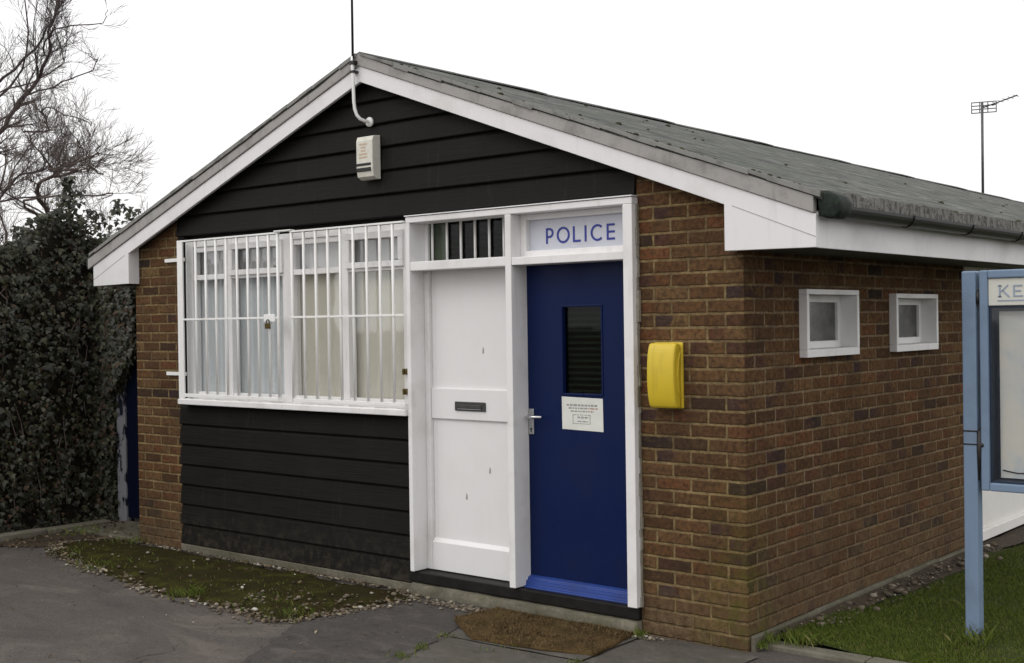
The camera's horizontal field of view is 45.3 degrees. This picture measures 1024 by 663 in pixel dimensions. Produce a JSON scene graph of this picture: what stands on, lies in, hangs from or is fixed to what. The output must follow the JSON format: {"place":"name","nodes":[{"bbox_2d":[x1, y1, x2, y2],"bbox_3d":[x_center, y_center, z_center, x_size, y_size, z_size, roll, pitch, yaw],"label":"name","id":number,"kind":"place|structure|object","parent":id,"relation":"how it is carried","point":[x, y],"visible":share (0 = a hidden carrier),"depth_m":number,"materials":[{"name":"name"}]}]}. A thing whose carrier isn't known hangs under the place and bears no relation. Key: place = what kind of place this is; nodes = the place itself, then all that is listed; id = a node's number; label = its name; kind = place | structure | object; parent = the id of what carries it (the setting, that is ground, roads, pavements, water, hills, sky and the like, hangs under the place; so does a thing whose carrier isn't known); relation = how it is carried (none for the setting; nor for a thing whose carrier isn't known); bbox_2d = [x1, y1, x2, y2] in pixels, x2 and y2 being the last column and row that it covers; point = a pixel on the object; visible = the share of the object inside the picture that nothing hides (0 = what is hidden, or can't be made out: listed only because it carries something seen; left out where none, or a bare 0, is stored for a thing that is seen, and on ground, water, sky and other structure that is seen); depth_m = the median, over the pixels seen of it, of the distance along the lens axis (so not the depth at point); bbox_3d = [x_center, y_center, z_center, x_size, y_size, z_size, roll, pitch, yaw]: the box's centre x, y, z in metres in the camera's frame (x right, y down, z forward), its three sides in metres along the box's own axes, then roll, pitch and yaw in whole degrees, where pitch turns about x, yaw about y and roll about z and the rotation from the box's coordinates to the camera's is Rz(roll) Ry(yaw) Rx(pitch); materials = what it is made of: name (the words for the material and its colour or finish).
{"place":"outdoors","nodes":[
{"label":"outdoors","id":0,"kind":"place"},
{"bbox_2d":[77,521,139,541],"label":"path","id":1,"kind":"structure","parent":0,"point":[127,529],"depth_m":10.55,"materials":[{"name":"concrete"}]},
{"bbox_2d":[0,518,872,662],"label":"ground","id":2,"kind":"structure","parent":0,"point":[28,626],"depth_m":7.27,"materials":[{"name":"grey asphalt"}]},
{"bbox_2d":[0,163,19,245],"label":"bare tree","id":3,"kind":"object","parent":2,"relation":"on","point":[5,232],"visible":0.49,"depth_m":17.88,"materials":[{"name":"brown plant"}]},
{"bbox_2d":[0,519,110,541],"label":"edging","id":4,"kind":"object","parent":2,"relation":"on","point":[34,532],"visible":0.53,"depth_m":10.49,"materials":[{"name":"concrete"}]},
{"bbox_2d":[0,0,130,214],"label":"bare tree","id":5,"kind":"object","parent":2,"relation":"on","point":[48,24],"visible":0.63,"depth_m":21.03,"materials":[{"name":"brown plant"}]},
{"bbox_2d":[0,519,135,546],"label":"earth","id":6,"kind":"structure","parent":2,"relation":"on","point":[78,536],"depth_m":10.26,"materials":[{"name":"soil"}]},
{"bbox_2d":[0,176,140,532],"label":"ivy hedge","id":7,"kind":"object","parent":2,"relation":"on","point":[67,354],"visible":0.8,"depth_m":11.02,"materials":[{"name":"green plant"}]},
{"bbox_2d":[0,70,159,245],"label":"bare tree","id":8,"kind":"object","parent":2,"relation":"on","point":[83,158],"visible":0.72,"depth_m":18.79,"materials":[{"name":"brown plant"}]},
{"bbox_2d":[116,308,139,520],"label":"side gate","id":9,"kind":"structure","parent":2,"relation":"on","point":[127,454],"depth_m":11.10,"materials":[{"name":"blue paint"}]},
{"bbox_2d":[0,520,423,656],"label":"leaf litter","id":10,"kind":"object","parent":2,"relation":"on","point":[328,613],"visible":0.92,"depth_m":8.57,"materials":[{"name":"brown plant"}]},
{"bbox_2d":[55,538,406,621],"bbox_3d":[-2.342,1.718,8.745,3.850,0.058,1.191,0,1,40],"label":"moss","id":11,"kind":"object","parent":2,"relation":"on","point":[169,562],"visible":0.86,"depth_m":8.40,"materials":[{"name":"green plant"}]},
{"bbox_2d":[241,594,491,662],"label":"tarmac patch","id":12,"kind":"object","parent":2,"relation":"on","point":[348,641],"visible":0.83,"depth_m":6.94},
{"bbox_2d":[0,536,1005,661],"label":"pebbles","id":13,"kind":"object","parent":2,"relation":"on","point":[450,604],"visible":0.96,"depth_m":7.77,"materials":[{"name":"grey gravel"}]},
{"bbox_2d":[86,52,1023,652],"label":"brick building","id":14,"kind":"structure","parent":2,"relation":"on","point":[798,456],"depth_m":7.76,"materials":[{"name":"brick"},{"name":"white paint"},{"name":"weathered felt"}]},
{"bbox_2d":[165,221,406,406],"bbox_3d":[-1.751,-0.103,8.865,2.744,1.239,0.087,0,1,41],"label":"window grille","id":15,"kind":"object","parent":14,"relation":"attached to","point":[269,317],"depth_m":8.79,"materials":[{"name":"white metal"}]},
{"bbox_2d":[178,223,407,415],"bbox_3d":[-1.619,-0.074,8.881,2.563,1.265,0.221,0,1,40],"label":"window","id":16,"kind":"structure","parent":14,"relation":"in","point":[286,403],"depth_m":8.83,"materials":[{"name":"white paint"}]},
{"bbox_2d":[349,0,373,126],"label":"whip aerial","id":17,"kind":"object","parent":14,"relation":"attached to","point":[369,121],"visible":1,"depth_m":8.17,"materials":[{"name":"white metal"}]},
{"bbox_2d":[356,135,380,180],"bbox_3d":[-0.961,-1.162,8.200,0.156,0.292,0.079,0,1,40],"label":"alarm box","id":18,"kind":"object","parent":14,"relation":"attached to","point":[368,157],"visible":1,"depth_m":8.16,"materials":[{"name":"beige plastic"}]},
{"bbox_2d":[431,268,509,580],"bbox_3d":[-0.222,0.582,7.826,0.766,1.960,0.072,0,1,40],"label":"door","id":19,"kind":"structure","parent":14,"relation":"in","point":[469,390],"depth_m":7.85,"materials":[{"name":"white paint"}]},
{"bbox_2d":[524,261,627,603],"bbox_3d":[0.412,0.578,7.273,0.818,1.966,0.122,0,1,40],"label":"door","id":20,"kind":"structure","parent":14,"relation":"in","point":[578,511],"depth_m":7.32,"materials":[{"name":"blue paint"}]},
{"bbox_2d":[562,396,603,431],"bbox_3d":[0.417,0.490,7.275,0.304,0.201,0.002,0,1,40],"label":"paper notice","id":21,"kind":"object","parent":20,"relation":"attached to","point":[583,414],"visible":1,"depth_m":7.27,"materials":[{"name":"white paper"}]},
{"bbox_2d":[530,213,622,250],"bbox_3d":[0.406,-0.586,7.241,0.771,0.187,0.012,0,1,40],"label":"police sign","id":22,"kind":"object","parent":14,"relation":"attached to","point":[581,232],"visible":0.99,"depth_m":7.25,"materials":[{"name":"white plastic"}]},
{"bbox_2d":[647,342,683,408],"bbox_3d":[0.841,0.242,6.740,0.186,0.364,0.099,0,1,40],"label":"emergency phone box","id":23,"kind":"object","parent":14,"relation":"attached to","point":[665,374],"visible":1,"depth_m":6.71,"materials":[{"name":"yellow plastic"}]},
{"bbox_2d":[799,289,859,357],"bbox_3d":[1.843,-0.051,7.248,0.135,0.390,0.700,0,1,40],"label":"side window","id":24,"kind":"structure","parent":14,"relation":"in","point":[828,319],"depth_m":7.37,"materials":[{"name":"white paint"}]},
{"bbox_2d":[889,293,938,351],"bbox_3d":[2.662,-0.062,8.231,0.135,0.378,0.720,0,1,40],"label":"side window","id":25,"kind":"structure","parent":14,"relation":"in","point":[913,318],"depth_m":8.37,"materials":[{"name":"white paint"}]},
{"bbox_2d":[971,95,1018,192],"bbox_3d":[6.823,-2.578,17.306,0.201,1.438,0.652,-1,1,-44],"label":"television aerial","id":26,"kind":"object","parent":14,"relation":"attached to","point":[982,142],"visible":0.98,"depth_m":17.40,"materials":[{"name":"metal"}]},
{"bbox_2d":[764,641,907,662],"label":"kerb","id":27,"kind":"structure","parent":2,"relation":"on","point":[828,654],"depth_m":6.36,"materials":[{"name":"concrete"}]},
{"bbox_2d":[0,0,1023,244],"label":"sky","id":28,"kind":"structure","parent":0,"point":[887,85],"materials":[{"name":"white"}]},
{"bbox_2d":[397,630,756,662],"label":"pavement","id":29,"kind":"structure","parent":0,"point":[451,650],"depth_m":6.47,"materials":[{"name":"concrete"}]},
{"bbox_2d":[451,606,633,655],"bbox_3d":[0.109,1.688,6.937,1.167,0.036,0.678,0,1,40],"label":"door mat","id":30,"kind":"object","parent":29,"relation":"on","point":[500,625],"depth_m":6.88,"materials":[{"name":"brown wicker"}]},
{"bbox_2d":[777,542,1023,662],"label":"lawn","id":31,"kind":"structure","parent":0,"point":[1009,655],"depth_m":7.02,"materials":[{"name":"green plant"}]},
{"bbox_2d":[28,522,1023,662],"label":"grass","id":32,"kind":"structure","parent":31,"relation":"on","point":[809,632],"depth_m":6.81,"materials":[{"name":"green plant"}]},
{"bbox_2d":[962,269,1023,645],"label":"notice board","id":33,"kind":"object","parent":31,"relation":"on","point":[993,359],"visible":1,"depth_m":6.45,"materials":[{"name":"blue paint"}]},
{"bbox_2d":[780,526,1023,631],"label":"soil","id":34,"kind":"structure","parent":0,"point":[1013,537],"depth_m":8.04,"materials":[{"name":"brown soil"}]}
]}

